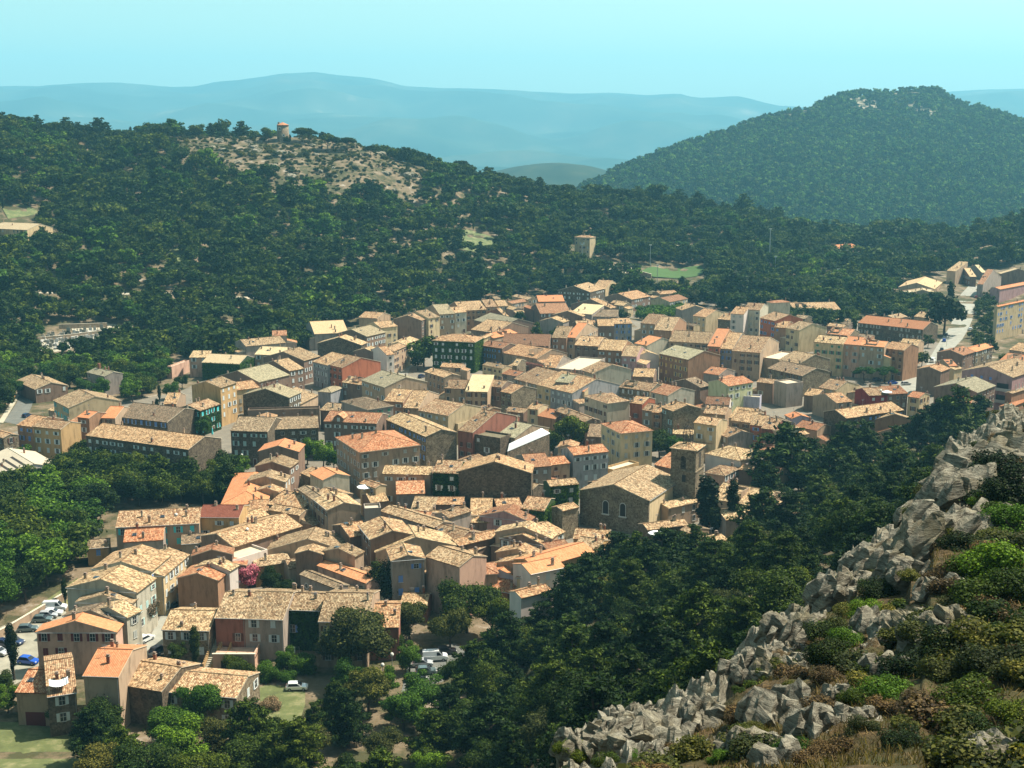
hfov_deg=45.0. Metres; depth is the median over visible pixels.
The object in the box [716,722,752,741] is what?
shrub
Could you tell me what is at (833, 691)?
rock outcrop
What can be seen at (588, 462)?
town house
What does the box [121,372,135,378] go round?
broadleaf tree
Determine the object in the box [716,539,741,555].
holm oak
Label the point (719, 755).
shrub
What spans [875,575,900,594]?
shrub
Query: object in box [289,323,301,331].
oak tree
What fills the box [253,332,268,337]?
oak tree
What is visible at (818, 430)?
house
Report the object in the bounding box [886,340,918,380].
town house
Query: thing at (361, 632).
olive tree
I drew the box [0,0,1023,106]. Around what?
sky
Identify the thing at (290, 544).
house
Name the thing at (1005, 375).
town house
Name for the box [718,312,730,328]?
house
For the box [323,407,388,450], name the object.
town house
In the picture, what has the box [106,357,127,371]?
oak tree
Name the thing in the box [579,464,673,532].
church
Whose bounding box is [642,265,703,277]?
football pitch
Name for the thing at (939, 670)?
shrub
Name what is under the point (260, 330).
pine tree
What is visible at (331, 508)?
house
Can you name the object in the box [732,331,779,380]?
town house
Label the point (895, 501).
pine tree
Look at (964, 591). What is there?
shrub
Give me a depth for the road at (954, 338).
645.34 m
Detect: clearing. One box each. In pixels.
[0,204,37,218]
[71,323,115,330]
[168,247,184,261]
[448,229,493,253]
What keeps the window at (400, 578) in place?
in the town house at (407, 568)
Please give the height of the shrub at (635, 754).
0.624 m
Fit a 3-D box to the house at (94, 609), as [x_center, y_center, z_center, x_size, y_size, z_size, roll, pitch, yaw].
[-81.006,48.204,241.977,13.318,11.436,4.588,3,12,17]
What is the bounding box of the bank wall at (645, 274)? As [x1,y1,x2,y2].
[571,259,651,277]
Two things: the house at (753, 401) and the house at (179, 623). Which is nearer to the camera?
the house at (179, 623)
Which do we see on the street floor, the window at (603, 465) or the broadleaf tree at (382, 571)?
the broadleaf tree at (382, 571)
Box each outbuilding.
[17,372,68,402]
[48,406,53,416]
[87,529,110,565]
[167,360,189,378]
[252,552,289,587]
[283,558,295,581]
[292,387,318,405]
[348,580,384,600]
[360,566,370,571]
[411,490,437,510]
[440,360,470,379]
[457,453,483,460]
[470,491,492,530]
[485,292,500,300]
[492,577,516,601]
[557,435,579,455]
[638,514,687,542]
[650,289,676,302]
[680,518,709,534]
[691,441,707,462]
[697,527,726,541]
[716,478,782,508]
[790,299,840,311]
[795,312,811,321]
[882,312,909,318]
[898,277,942,291]
[914,310,937,321]
[969,265,984,278]
[998,399,1023,410]
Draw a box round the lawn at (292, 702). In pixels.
[258,685,304,736]
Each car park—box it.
[0,610,65,684]
[402,643,463,691]
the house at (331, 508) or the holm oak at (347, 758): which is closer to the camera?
the holm oak at (347, 758)
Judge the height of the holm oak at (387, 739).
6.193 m
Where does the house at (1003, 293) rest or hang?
on the ground at (316, 682)
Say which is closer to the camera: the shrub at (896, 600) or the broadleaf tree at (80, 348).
the shrub at (896, 600)
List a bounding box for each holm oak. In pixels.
[73,741,122,767]
[83,693,124,736]
[109,739,184,767]
[143,705,193,738]
[150,711,210,757]
[164,750,234,767]
[172,681,226,730]
[185,764,205,767]
[196,714,231,754]
[220,730,280,767]
[280,723,333,751]
[332,751,362,767]
[361,724,404,755]
[379,689,425,731]
[401,668,443,706]
[410,751,446,767]
[434,652,470,686]
[440,691,505,741]
[459,738,500,767]
[465,658,511,699]
[496,676,533,725]
[509,625,534,668]
[518,705,563,756]
[532,668,590,722]
[591,572,611,606]
[609,595,633,622]
[636,561,690,599]
[706,593,733,629]
[709,587,744,600]
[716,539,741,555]
[728,564,812,595]
[751,570,805,616]
[760,529,780,540]
[791,564,812,589]
[824,499,895,546]
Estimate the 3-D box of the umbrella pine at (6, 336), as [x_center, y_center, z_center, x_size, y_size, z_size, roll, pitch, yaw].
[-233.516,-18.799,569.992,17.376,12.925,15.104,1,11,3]
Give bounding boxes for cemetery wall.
[37,330,115,339]
[59,323,106,328]
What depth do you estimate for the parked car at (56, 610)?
262.09 m
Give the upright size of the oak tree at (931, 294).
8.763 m
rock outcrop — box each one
[549,715,615,767]
[576,709,696,755]
[589,716,633,752]
[592,707,637,733]
[602,702,643,717]
[639,741,674,761]
[640,698,664,711]
[660,693,725,730]
[701,712,716,729]
[713,731,727,750]
[716,646,771,686]
[725,725,779,752]
[735,677,812,726]
[740,734,809,767]
[747,646,808,683]
[753,605,818,647]
[766,652,807,679]
[779,608,788,616]
[780,701,852,739]
[782,643,807,652]
[802,571,871,613]
[820,683,852,699]
[833,701,882,723]
[837,538,892,576]
[844,570,864,578]
[848,604,890,635]
[857,650,909,677]
[863,570,872,580]
[866,612,892,644]
[872,548,930,594]
[887,605,925,626]
[889,609,916,628]
[890,499,993,562]
[893,462,1014,528]
[895,603,980,652]
[911,572,964,601]
[917,430,1023,485]
[947,497,1011,513]
[960,727,1022,767]
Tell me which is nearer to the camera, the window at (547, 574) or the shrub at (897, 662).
the shrub at (897, 662)
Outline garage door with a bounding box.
[25,712,45,725]
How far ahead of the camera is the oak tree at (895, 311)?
681.19 m
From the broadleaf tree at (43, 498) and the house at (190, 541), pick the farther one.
the broadleaf tree at (43, 498)
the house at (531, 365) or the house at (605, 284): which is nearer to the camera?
the house at (531, 365)
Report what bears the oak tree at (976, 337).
on the ground at (316, 682)
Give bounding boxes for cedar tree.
[18,326,36,338]
[24,467,49,482]
[45,451,77,464]
[54,447,92,458]
[68,439,86,450]
[80,467,104,478]
[118,460,151,489]
[120,473,153,505]
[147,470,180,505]
[187,467,213,485]
[212,448,241,467]
[260,127,272,141]
[283,136,289,141]
[406,335,434,366]
[407,349,428,370]
[618,309,630,317]
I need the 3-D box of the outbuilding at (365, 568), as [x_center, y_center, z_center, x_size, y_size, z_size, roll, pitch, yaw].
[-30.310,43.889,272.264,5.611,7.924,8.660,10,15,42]
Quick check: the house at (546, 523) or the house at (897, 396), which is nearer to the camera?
the house at (546, 523)
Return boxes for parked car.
[0,637,5,646]
[0,646,6,656]
[16,623,38,632]
[16,636,24,645]
[17,654,38,665]
[21,413,30,417]
[31,614,52,622]
[39,610,57,618]
[45,607,63,615]
[142,634,154,643]
[147,652,163,658]
[148,644,162,652]
[170,601,178,609]
[285,680,307,691]
[412,657,432,667]
[415,665,436,673]
[437,645,456,653]
[872,377,882,380]
[901,381,911,384]
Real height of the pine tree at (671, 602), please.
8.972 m
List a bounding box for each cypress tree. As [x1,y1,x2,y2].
[3,622,18,679]
[19,311,26,325]
[30,324,37,335]
[60,578,67,603]
[157,384,160,402]
[186,624,201,661]
[230,330,235,344]
[694,475,722,530]
[707,506,721,533]
[725,478,740,510]
[852,318,857,329]
[947,280,955,299]
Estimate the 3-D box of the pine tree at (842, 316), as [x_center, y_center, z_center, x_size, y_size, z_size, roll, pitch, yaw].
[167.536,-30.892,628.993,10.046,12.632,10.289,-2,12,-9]
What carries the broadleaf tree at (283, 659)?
on the ground at (316, 682)
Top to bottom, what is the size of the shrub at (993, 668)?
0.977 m
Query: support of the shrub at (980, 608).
on the rocky ground at (1008, 416)
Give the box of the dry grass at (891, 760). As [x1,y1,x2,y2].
[678,503,1023,767]
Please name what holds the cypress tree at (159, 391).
on the street floor
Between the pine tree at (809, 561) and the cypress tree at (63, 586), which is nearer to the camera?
the pine tree at (809, 561)
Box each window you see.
[8,437,14,442]
[38,633,49,641]
[43,648,48,655]
[54,439,59,444]
[55,648,66,653]
[55,696,68,705]
[56,712,69,721]
[57,633,62,640]
[71,633,82,641]
[87,633,97,641]
[102,633,112,641]
[118,529,124,535]
[130,614,138,624]
[151,594,155,603]
[165,632,175,639]
[166,600,169,610]
[169,570,173,579]
[170,583,174,592]
[170,694,176,703]
[174,526,182,532]
[175,566,178,574]
[181,632,189,639]
[184,558,188,566]
[199,632,206,640]
[199,647,204,654]
[215,521,223,525]
[221,699,232,708]
[232,633,242,640]
[233,441,238,445]
[242,450,248,455]
[248,620,258,627]
[250,634,260,641]
[253,677,257,689]
[269,635,279,642]
[270,620,274,627]
[290,624,297,632]
[321,626,331,631]
[323,654,333,659]
[354,654,365,660]
[361,462,368,468]
[362,472,369,478]
[372,461,378,467]
[392,459,398,464]
[398,576,403,582]
[402,457,408,463]
[411,563,420,568]
[412,456,418,461]
[435,485,442,490]
[448,485,455,491]
[459,451,464,456]
[484,447,489,452]
[494,519,501,525]
[501,540,508,546]
[546,573,550,580]
[553,489,560,493]
[583,465,589,470]
[591,464,597,469]
[600,463,606,468]
[601,500,608,515]
[618,503,625,517]
[633,452,639,456]
[634,442,639,447]
[643,451,649,455]
[644,441,649,446]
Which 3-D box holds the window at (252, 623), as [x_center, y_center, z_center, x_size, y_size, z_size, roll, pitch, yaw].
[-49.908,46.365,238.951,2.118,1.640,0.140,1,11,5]
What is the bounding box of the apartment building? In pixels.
[992,298,1023,339]
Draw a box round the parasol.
[357,484,369,489]
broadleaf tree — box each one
[0,350,17,362]
[0,361,20,375]
[0,519,11,540]
[0,528,13,556]
[0,530,43,568]
[0,548,17,568]
[0,560,14,571]
[0,566,21,603]
[0,682,17,712]
[7,378,23,390]
[17,444,31,450]
[17,536,73,585]
[21,357,33,364]
[23,322,45,333]
[24,463,67,491]
[24,479,69,502]
[24,496,72,525]
[25,486,57,495]
[34,360,52,372]
[35,361,56,376]
[42,496,63,531]
[47,519,90,560]
[53,355,69,364]
[59,350,73,354]
[60,361,82,369]
[68,496,105,524]
[69,475,110,499]
[74,353,92,361]
[74,378,91,390]
[75,344,90,353]
[79,360,95,377]
[90,377,110,392]
[100,349,120,357]
[107,353,129,362]
[111,355,129,363]
[119,379,142,401]
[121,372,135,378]
[134,361,156,373]
[139,352,153,363]
[140,371,157,381]
[150,358,170,374]
[151,345,170,356]
[161,381,178,394]
[165,357,173,376]
[194,415,212,435]
[234,467,245,472]
[236,454,250,469]
[273,644,296,669]
[301,437,315,464]
[312,439,332,465]
[325,449,336,467]
[330,655,363,688]
[341,664,391,711]
[364,558,401,599]
[382,664,400,697]
[396,640,423,671]
[399,599,427,638]
[424,607,473,646]
[634,311,642,318]
[635,306,645,312]
[639,312,646,319]
[653,309,666,315]
[666,435,685,452]
[667,310,674,315]
[924,295,968,334]
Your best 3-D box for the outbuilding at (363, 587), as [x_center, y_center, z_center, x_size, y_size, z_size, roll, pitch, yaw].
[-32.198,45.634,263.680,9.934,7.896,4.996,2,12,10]
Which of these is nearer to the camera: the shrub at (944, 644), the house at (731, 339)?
the shrub at (944, 644)
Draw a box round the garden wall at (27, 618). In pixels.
[0,591,67,636]
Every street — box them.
[146,607,177,653]
[399,362,416,374]
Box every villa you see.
[0,219,52,239]
[53,389,121,420]
[86,363,123,394]
[523,301,533,322]
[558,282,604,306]
[573,304,603,319]
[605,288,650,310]
[651,293,687,306]
[745,302,768,335]
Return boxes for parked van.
[42,600,67,609]
[422,648,447,660]
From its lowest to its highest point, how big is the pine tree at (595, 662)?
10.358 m
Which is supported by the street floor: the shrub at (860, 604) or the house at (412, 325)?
the house at (412, 325)
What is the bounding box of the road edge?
[0,393,18,422]
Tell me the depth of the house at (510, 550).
274.46 m
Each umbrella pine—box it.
[0,331,20,341]
[56,336,100,353]
[103,337,137,351]
[125,330,141,339]
[165,326,192,335]
[291,127,308,141]
[300,128,318,142]
[319,134,333,150]
[326,136,339,148]
[338,137,357,150]
[365,145,376,155]
[851,366,875,382]
[875,366,898,382]
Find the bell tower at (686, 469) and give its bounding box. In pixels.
[669,419,705,503]
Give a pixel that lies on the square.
(908, 388)
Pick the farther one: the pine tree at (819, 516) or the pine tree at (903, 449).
the pine tree at (903, 449)
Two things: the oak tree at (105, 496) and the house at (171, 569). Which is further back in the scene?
the oak tree at (105, 496)
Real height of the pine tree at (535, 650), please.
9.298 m
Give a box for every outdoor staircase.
[202,635,220,667]
[212,642,231,667]
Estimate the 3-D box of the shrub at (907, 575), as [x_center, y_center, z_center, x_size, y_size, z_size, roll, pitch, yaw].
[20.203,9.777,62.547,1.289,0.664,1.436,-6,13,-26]
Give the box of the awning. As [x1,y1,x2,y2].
[49,676,67,686]
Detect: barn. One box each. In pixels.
[0,447,52,471]
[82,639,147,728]
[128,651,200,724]
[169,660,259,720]
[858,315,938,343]
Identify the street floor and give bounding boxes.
[13,297,994,666]
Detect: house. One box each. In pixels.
[0,430,18,450]
[15,665,49,725]
[17,411,62,450]
[32,415,81,460]
[35,611,123,673]
[43,652,77,736]
[62,601,123,643]
[65,563,157,633]
[74,586,138,606]
[77,405,105,439]
[85,421,221,474]
[91,544,171,576]
[100,594,142,644]
[101,399,129,424]
[115,504,201,550]
[122,400,195,433]
[123,522,165,549]
[154,544,189,615]
[161,602,217,660]
[164,390,185,406]
[176,562,226,607]
[181,397,221,434]
[181,531,204,566]
[189,351,210,376]
[191,540,247,588]
[192,376,237,426]
[194,556,238,590]
[200,501,249,533]
[200,513,302,551]
[201,352,254,379]
[214,581,260,646]
[218,363,289,387]
[221,472,269,504]
[230,411,281,465]
[233,336,285,356]
[233,544,267,585]
[235,378,259,413]
[242,382,301,415]
[243,507,269,522]
[244,582,300,659]
[245,469,290,490]
[248,406,319,430]
[249,494,269,513]
[254,344,292,365]
[254,453,299,490]
[256,477,284,500]
[257,412,277,416]
[257,438,305,475]
[260,355,304,389]
[263,346,320,383]
[266,526,345,558]
[267,488,307,508]
[268,500,318,529]
[272,327,296,347]
[275,412,318,457]
[289,585,327,650]
[294,543,325,588]
[297,485,322,515]
[299,466,318,486]
[299,569,348,590]
[304,320,346,349]
[309,466,349,491]
[312,352,355,387]
[313,488,361,530]
[316,559,380,589]
[317,332,367,356]
[317,382,343,406]
[318,584,379,667]
[320,399,341,429]
[320,483,353,497]
[322,542,364,568]
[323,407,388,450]
[330,354,380,386]
[333,518,363,548]
[335,428,420,497]
[336,325,385,346]
[340,396,394,417]
[341,375,364,399]
[354,344,375,359]
[357,516,412,566]
[358,308,390,326]
[359,476,386,514]
[361,367,426,401]
[361,492,388,515]
[364,503,380,521]
[366,320,397,345]
[370,600,402,660]
[371,343,394,371]
[374,524,456,569]
[381,502,452,527]
[382,461,434,504]
[384,385,412,414]
[385,410,457,465]
[386,542,425,599]
[387,342,405,372]
[391,336,418,366]
[394,312,425,341]
[396,474,424,508]
[403,308,439,338]
[403,384,438,415]
[414,510,435,515]
[418,398,480,430]
[421,522,485,553]
[424,367,460,393]
[425,545,487,614]
[426,302,454,335]
[429,504,442,516]
[432,332,483,372]
[432,454,465,495]
[433,501,478,527]
[436,488,464,509]
[439,379,469,402]
[449,300,486,330]
[450,526,494,561]
[451,306,466,333]
[455,420,468,444]
[457,407,519,458]
[457,452,534,508]
[465,374,493,405]
[470,319,527,335]
[474,312,533,333]
[475,430,510,455]
[479,503,535,530]
[480,298,496,313]
[480,331,494,342]
[480,404,500,411]
[481,327,516,341]
[482,361,511,379]
[483,338,515,363]
[486,562,499,586]
[487,308,507,315]
[490,524,545,561]
[492,377,512,407]
[492,492,521,506]
[494,299,507,312]
[494,517,558,544]
[494,537,539,561]
[495,551,529,568]
[495,558,512,579]
[500,382,536,412]
[501,368,524,382]
[501,416,548,442]
[503,332,551,347]
[504,343,566,364]
[506,298,527,310]
[506,305,523,316]
[507,403,527,422]
[508,576,550,619]
[511,357,525,371]
[512,292,536,305]
[512,556,563,606]
[513,542,593,568]
[514,364,571,399]
[515,448,558,483]
[515,576,520,588]
[520,490,556,523]
[526,362,542,369]
[527,400,548,424]
[532,302,568,322]
[532,313,568,333]
[532,482,542,496]
[535,294,564,302]
[536,368,601,407]
[536,518,565,538]
[537,407,564,437]
[542,354,569,369]
[542,531,567,549]
[543,477,578,526]
[548,452,570,477]
[550,374,619,413]
[551,323,573,356]
[552,499,578,539]
[553,307,588,326]
[554,404,599,445]
[555,356,604,374]
[555,371,576,383]
[561,439,608,498]
[568,321,597,358]
[571,297,615,310]
[573,318,596,326]
[573,523,610,542]
[574,335,606,357]
[575,233,595,257]
[577,533,610,553]
[580,357,631,385]
[582,378,599,397]
[584,391,630,422]
[587,418,601,444]
[593,308,618,321]
[595,280,616,299]
[596,317,613,338]
[598,338,632,365]
[600,416,653,465]
[608,460,638,472]
[610,299,632,306]
[611,317,631,340]
[614,301,632,316]
[619,379,660,399]
[621,344,649,379]
[629,389,654,424]
[630,344,658,380]
[632,365,656,382]
[634,312,665,341]
[634,335,668,365]
[642,403,658,427]
[651,380,695,404]
[651,402,665,430]
[654,316,685,338]
[654,452,670,473]
[659,343,719,383]
[660,497,699,523]
[661,398,701,435]
[668,330,713,350]
[670,376,707,405]
[673,424,693,441]
[676,302,703,323]
[686,321,699,330]
[693,307,724,332]
[693,413,727,451]
[696,394,731,415]
[703,364,735,382]
[703,400,731,425]
[704,443,762,479]
[704,462,738,486]
[708,327,732,354]
[708,375,753,411]
[709,501,799,537]
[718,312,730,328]
[720,331,744,369]
[721,425,753,448]
[728,406,763,425]
[730,304,749,334]
[730,408,766,431]
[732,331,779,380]
[738,458,757,486]
[743,394,761,408]
[750,410,774,447]
[752,375,776,403]
[760,310,802,338]
[761,412,788,446]
[763,351,790,377]
[763,464,792,491]
[766,297,789,313]
[767,359,829,396]
[772,423,809,451]
[773,378,802,407]
[774,321,792,347]
[778,350,829,370]
[780,321,826,351]
[785,408,808,424]
[796,416,831,451]
[803,388,822,410]
[812,390,857,417]
[814,334,847,376]
[818,377,858,396]
[823,404,859,434]
[827,323,848,332]
[827,326,858,336]
[834,320,853,328]
[834,399,903,430]
[842,334,865,377]
[847,385,862,402]
[854,384,887,405]
[858,336,891,380]
[859,331,875,339]
[875,409,911,430]
[877,382,907,414]
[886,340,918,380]
[896,288,936,293]
[901,336,923,363]
[907,391,930,416]
[916,361,950,395]
[933,376,995,411]
[937,346,974,369]
[937,359,957,366]
[946,261,967,283]
[949,363,962,380]
[961,354,1023,409]
[963,266,975,286]
[967,342,992,366]
[976,269,1000,296]
[990,282,1023,302]
[998,267,1023,285]
[1000,352,1023,360]
[1004,387,1023,402]
[1009,342,1023,353]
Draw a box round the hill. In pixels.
[496,92,1022,218]
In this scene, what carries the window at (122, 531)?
in the house at (186, 520)
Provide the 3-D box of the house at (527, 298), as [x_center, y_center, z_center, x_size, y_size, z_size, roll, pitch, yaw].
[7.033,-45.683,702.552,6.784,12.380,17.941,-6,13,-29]
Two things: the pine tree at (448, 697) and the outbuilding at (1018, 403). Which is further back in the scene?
the outbuilding at (1018, 403)
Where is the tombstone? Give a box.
[53,337,58,345]
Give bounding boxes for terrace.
[212,644,259,668]
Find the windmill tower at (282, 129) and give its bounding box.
[277,122,288,141]
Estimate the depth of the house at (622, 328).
605.76 m
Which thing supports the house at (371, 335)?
on the street floor
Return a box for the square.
[885,377,916,400]
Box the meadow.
[0,722,82,767]
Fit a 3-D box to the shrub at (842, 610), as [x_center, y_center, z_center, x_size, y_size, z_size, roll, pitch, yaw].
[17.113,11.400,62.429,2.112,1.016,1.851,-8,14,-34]
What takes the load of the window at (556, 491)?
in the town house at (563, 490)
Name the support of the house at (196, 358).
on the ground at (316, 682)
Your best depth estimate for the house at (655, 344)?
543.75 m
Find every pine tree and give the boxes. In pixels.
[0,306,19,325]
[17,332,54,359]
[60,459,85,475]
[68,704,114,757]
[76,455,102,475]
[94,327,115,339]
[95,333,116,354]
[98,724,144,755]
[117,332,135,343]
[119,321,140,338]
[123,758,144,767]
[144,467,168,499]
[145,452,169,477]
[154,322,176,346]
[165,341,176,354]
[174,322,198,334]
[175,332,211,357]
[197,322,212,334]
[201,459,237,497]
[207,345,219,353]
[213,320,233,329]
[214,328,246,351]
[219,696,281,759]
[237,304,280,333]
[247,331,259,337]
[250,324,267,336]
[259,715,331,767]
[297,702,325,729]
[315,679,353,718]
[316,687,375,747]
[339,762,362,767]
[360,745,405,767]
[399,707,457,762]
[423,682,463,737]
[450,638,503,701]
[451,691,527,767]
[479,610,534,672]
[483,721,535,767]
[494,666,531,711]
[504,656,571,735]
[513,619,556,662]
[519,607,549,633]
[529,711,574,767]
[530,322,543,333]
[530,674,632,767]
[532,563,608,619]
[532,611,595,665]
[534,623,589,690]
[540,579,595,626]
[547,551,613,612]
[557,697,598,724]
[565,647,612,680]
[574,618,626,667]
[592,531,629,574]
[592,643,662,703]
[596,610,620,636]
[599,557,649,608]
[600,602,693,676]
[606,529,651,572]
[614,614,631,641]
[614,622,629,641]
[624,669,679,706]
[625,536,655,556]
[626,541,675,577]
[633,526,691,570]
[643,587,668,606]
[645,563,676,595]
[647,637,733,705]
[650,639,693,670]
[651,579,687,609]
[651,597,679,625]
[660,581,728,656]
[673,522,708,565]
[674,654,698,685]
[680,536,739,576]
[681,552,721,590]
[706,566,747,596]
[706,593,761,651]
[716,522,771,573]
[726,486,779,532]
[726,518,751,545]
[727,620,759,657]
[740,568,800,614]
[742,421,824,489]
[747,528,812,571]
[749,529,818,572]
[750,461,795,492]
[758,491,815,531]
[778,601,802,612]
[779,523,792,531]
[791,524,826,557]
[794,480,836,516]
[795,553,823,587]
[796,474,842,506]
[798,532,827,565]
[799,445,844,482]
[803,436,831,461]
[803,467,833,491]
[803,498,833,529]
[803,515,828,552]
[809,506,839,541]
[810,496,855,552]
[812,532,872,574]
[817,483,869,518]
[822,420,873,463]
[830,461,854,483]
[832,450,862,477]
[834,476,850,492]
[834,503,887,549]
[835,311,846,323]
[835,535,872,571]
[839,474,870,497]
[842,309,855,321]
[845,418,884,457]
[847,463,888,493]
[848,462,869,479]
[854,443,876,464]
[860,495,890,510]
[861,507,898,541]
[863,471,905,507]
[864,461,893,487]
[872,437,911,465]
[873,424,917,456]
[876,446,920,478]
[876,471,930,527]
[877,446,917,469]
[889,498,904,505]
[892,468,921,499]
[894,469,906,477]
[901,408,941,452]
[906,443,943,475]
[907,396,951,439]
[909,457,935,485]
[930,384,986,436]
[934,423,964,447]
[962,393,993,426]
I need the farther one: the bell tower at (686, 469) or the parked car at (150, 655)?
the bell tower at (686, 469)
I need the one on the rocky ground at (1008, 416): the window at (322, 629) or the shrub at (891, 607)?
the shrub at (891, 607)
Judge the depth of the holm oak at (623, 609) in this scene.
219.49 m
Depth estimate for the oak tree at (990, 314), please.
671.58 m
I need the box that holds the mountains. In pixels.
[0,72,1023,171]
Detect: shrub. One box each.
[221,652,243,668]
[226,659,255,670]
[257,659,280,683]
[264,715,284,734]
[272,577,298,588]
[276,668,297,683]
[285,651,318,675]
[551,738,587,764]
[590,750,620,767]
[623,747,638,758]
[627,748,683,767]
[630,761,671,767]
[663,742,676,751]
[664,733,714,761]
[683,737,708,757]
[703,748,728,764]
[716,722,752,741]
[722,708,739,725]
[722,731,778,763]
[723,701,738,722]
[731,685,745,694]
[742,679,763,687]
[746,720,770,731]
[751,684,771,688]
[755,666,767,681]
[769,655,796,669]
[770,663,808,679]
[771,734,813,748]
[780,678,810,687]
[791,749,823,765]
[797,693,842,708]
[798,635,858,667]
[801,615,848,641]
[804,738,843,757]
[806,664,843,685]
[813,750,838,761]
[825,626,866,646]
[828,735,854,751]
[829,617,848,628]
[830,600,857,617]
[830,648,879,673]
[835,686,870,705]
[841,712,882,736]
[844,669,885,691]
[846,597,883,618]
[846,652,877,673]
[852,671,917,700]
[856,578,868,585]
[857,577,897,600]
[864,694,894,713]
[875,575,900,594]
[875,649,923,685]
[876,627,897,642]
[877,721,926,758]
[879,603,896,610]
[879,641,894,649]
[887,596,907,607]
[887,688,946,717]
[890,714,921,728]
[891,604,934,645]
[892,601,908,608]
[895,568,920,582]
[896,692,960,735]
[905,619,965,661]
[911,484,921,493]
[913,648,966,683]
[916,609,1002,660]
[916,726,1015,767]
[920,633,967,655]
[921,563,951,578]
[923,576,960,594]
[924,669,1013,710]
[924,699,991,737]
[924,734,947,765]
[931,592,966,608]
[932,528,973,551]
[939,550,1008,582]
[943,525,971,539]
[945,575,1003,606]
[947,708,1005,740]
[949,538,1023,580]
[952,639,1023,677]
[959,473,1023,507]
[963,532,1011,555]
[964,447,1023,475]
[964,592,1023,620]
[964,596,1014,625]
[965,491,998,508]
[965,540,997,551]
[967,496,986,507]
[973,524,1016,541]
[974,580,1010,598]
[976,501,1023,533]
[978,564,1023,603]
[978,616,1023,645]
[980,501,1013,525]
[981,305,992,311]
[981,697,1023,731]
[982,651,1023,682]
[983,458,1023,504]
[985,410,1000,416]
[986,606,1022,622]
[989,608,1023,642]
[996,654,1023,680]
[1006,530,1023,551]
[1015,714,1023,734]
[1017,646,1023,660]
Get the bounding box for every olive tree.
[312,627,354,658]
[318,603,396,667]
[685,287,699,303]
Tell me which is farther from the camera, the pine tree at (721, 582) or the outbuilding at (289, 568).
the outbuilding at (289, 568)
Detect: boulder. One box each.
[214,138,223,142]
[286,173,296,177]
[381,171,391,174]
[400,172,413,176]
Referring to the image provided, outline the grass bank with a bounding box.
[26,578,77,613]
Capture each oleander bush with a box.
[147,599,160,617]
[238,560,260,585]
[258,695,282,711]
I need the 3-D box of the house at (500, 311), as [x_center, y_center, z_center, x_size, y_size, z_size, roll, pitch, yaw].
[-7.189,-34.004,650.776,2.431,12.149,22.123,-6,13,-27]
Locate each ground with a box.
[0,136,1023,767]
[41,336,93,351]
[561,401,1023,767]
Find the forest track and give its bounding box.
[35,291,253,298]
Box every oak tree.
[0,323,30,333]
[0,342,20,354]
[0,367,20,380]
[0,374,15,388]
[0,384,15,403]
[0,400,7,412]
[0,463,36,480]
[0,468,31,495]
[0,481,25,511]
[0,492,32,508]
[0,499,10,520]
[0,505,50,537]
[0,557,47,602]
[0,668,13,688]
[1,480,25,496]
[1,499,51,515]
[4,357,37,377]
[9,337,23,346]
[12,343,41,358]
[13,349,35,366]
[15,529,40,538]
[18,313,43,325]
[27,521,91,573]
[36,348,56,365]
[47,370,61,380]
[52,362,79,374]
[52,455,81,471]
[54,507,107,538]
[58,369,82,388]
[58,466,95,501]
[68,354,88,375]
[70,482,120,517]
[79,361,103,377]
[82,445,111,457]
[82,449,111,465]
[87,353,111,361]
[88,347,106,356]
[90,360,111,366]
[95,464,146,502]
[96,453,127,473]
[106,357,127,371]
[109,325,129,337]
[118,363,136,374]
[120,346,135,354]
[122,349,145,363]
[123,451,149,466]
[131,343,151,357]
[131,372,154,396]
[134,338,165,351]
[146,329,173,343]
[150,367,166,382]
[151,350,168,359]
[151,376,157,391]
[165,455,200,480]
[167,641,188,659]
[169,475,189,500]
[173,375,188,388]
[187,475,217,502]
[199,323,237,353]
[204,458,234,474]
[219,336,239,352]
[226,347,238,353]
[239,331,250,338]
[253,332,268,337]
[259,564,282,588]
[288,331,311,346]
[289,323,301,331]
[392,635,404,647]
[435,576,504,633]
[469,596,509,627]
[514,311,525,319]
[549,425,564,454]
[553,414,589,442]
[652,428,672,458]
[792,308,807,313]
[802,305,816,314]
[811,313,820,318]
[813,307,826,313]
[813,316,822,324]
[821,309,834,315]
[822,314,835,323]
[841,306,853,312]
[866,303,880,315]
[867,301,878,312]
[876,306,891,315]
[881,293,897,301]
[887,305,900,314]
[888,299,903,306]
[889,289,904,293]
[892,308,902,313]
[896,294,907,303]
[897,304,910,309]
[902,290,915,297]
[904,310,918,318]
[907,296,923,309]
[913,305,927,311]
[916,300,926,307]
[918,351,930,366]
[922,334,934,347]
[927,291,943,298]
[967,330,974,337]
[973,331,981,336]
[974,335,982,341]
[979,325,987,331]
[982,318,991,324]
[983,301,992,305]
[985,311,993,316]
[985,337,995,342]
[991,342,999,351]
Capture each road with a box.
[4,396,32,424]
[927,282,977,364]
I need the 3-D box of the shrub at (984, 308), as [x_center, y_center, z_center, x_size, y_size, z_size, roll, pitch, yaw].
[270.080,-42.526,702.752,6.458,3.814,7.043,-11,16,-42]
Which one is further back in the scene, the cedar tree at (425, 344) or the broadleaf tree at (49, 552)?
the cedar tree at (425, 344)
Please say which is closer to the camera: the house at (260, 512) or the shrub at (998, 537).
the shrub at (998, 537)
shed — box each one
[401,586,431,622]
[507,428,549,458]
[875,428,902,445]
[910,287,933,299]

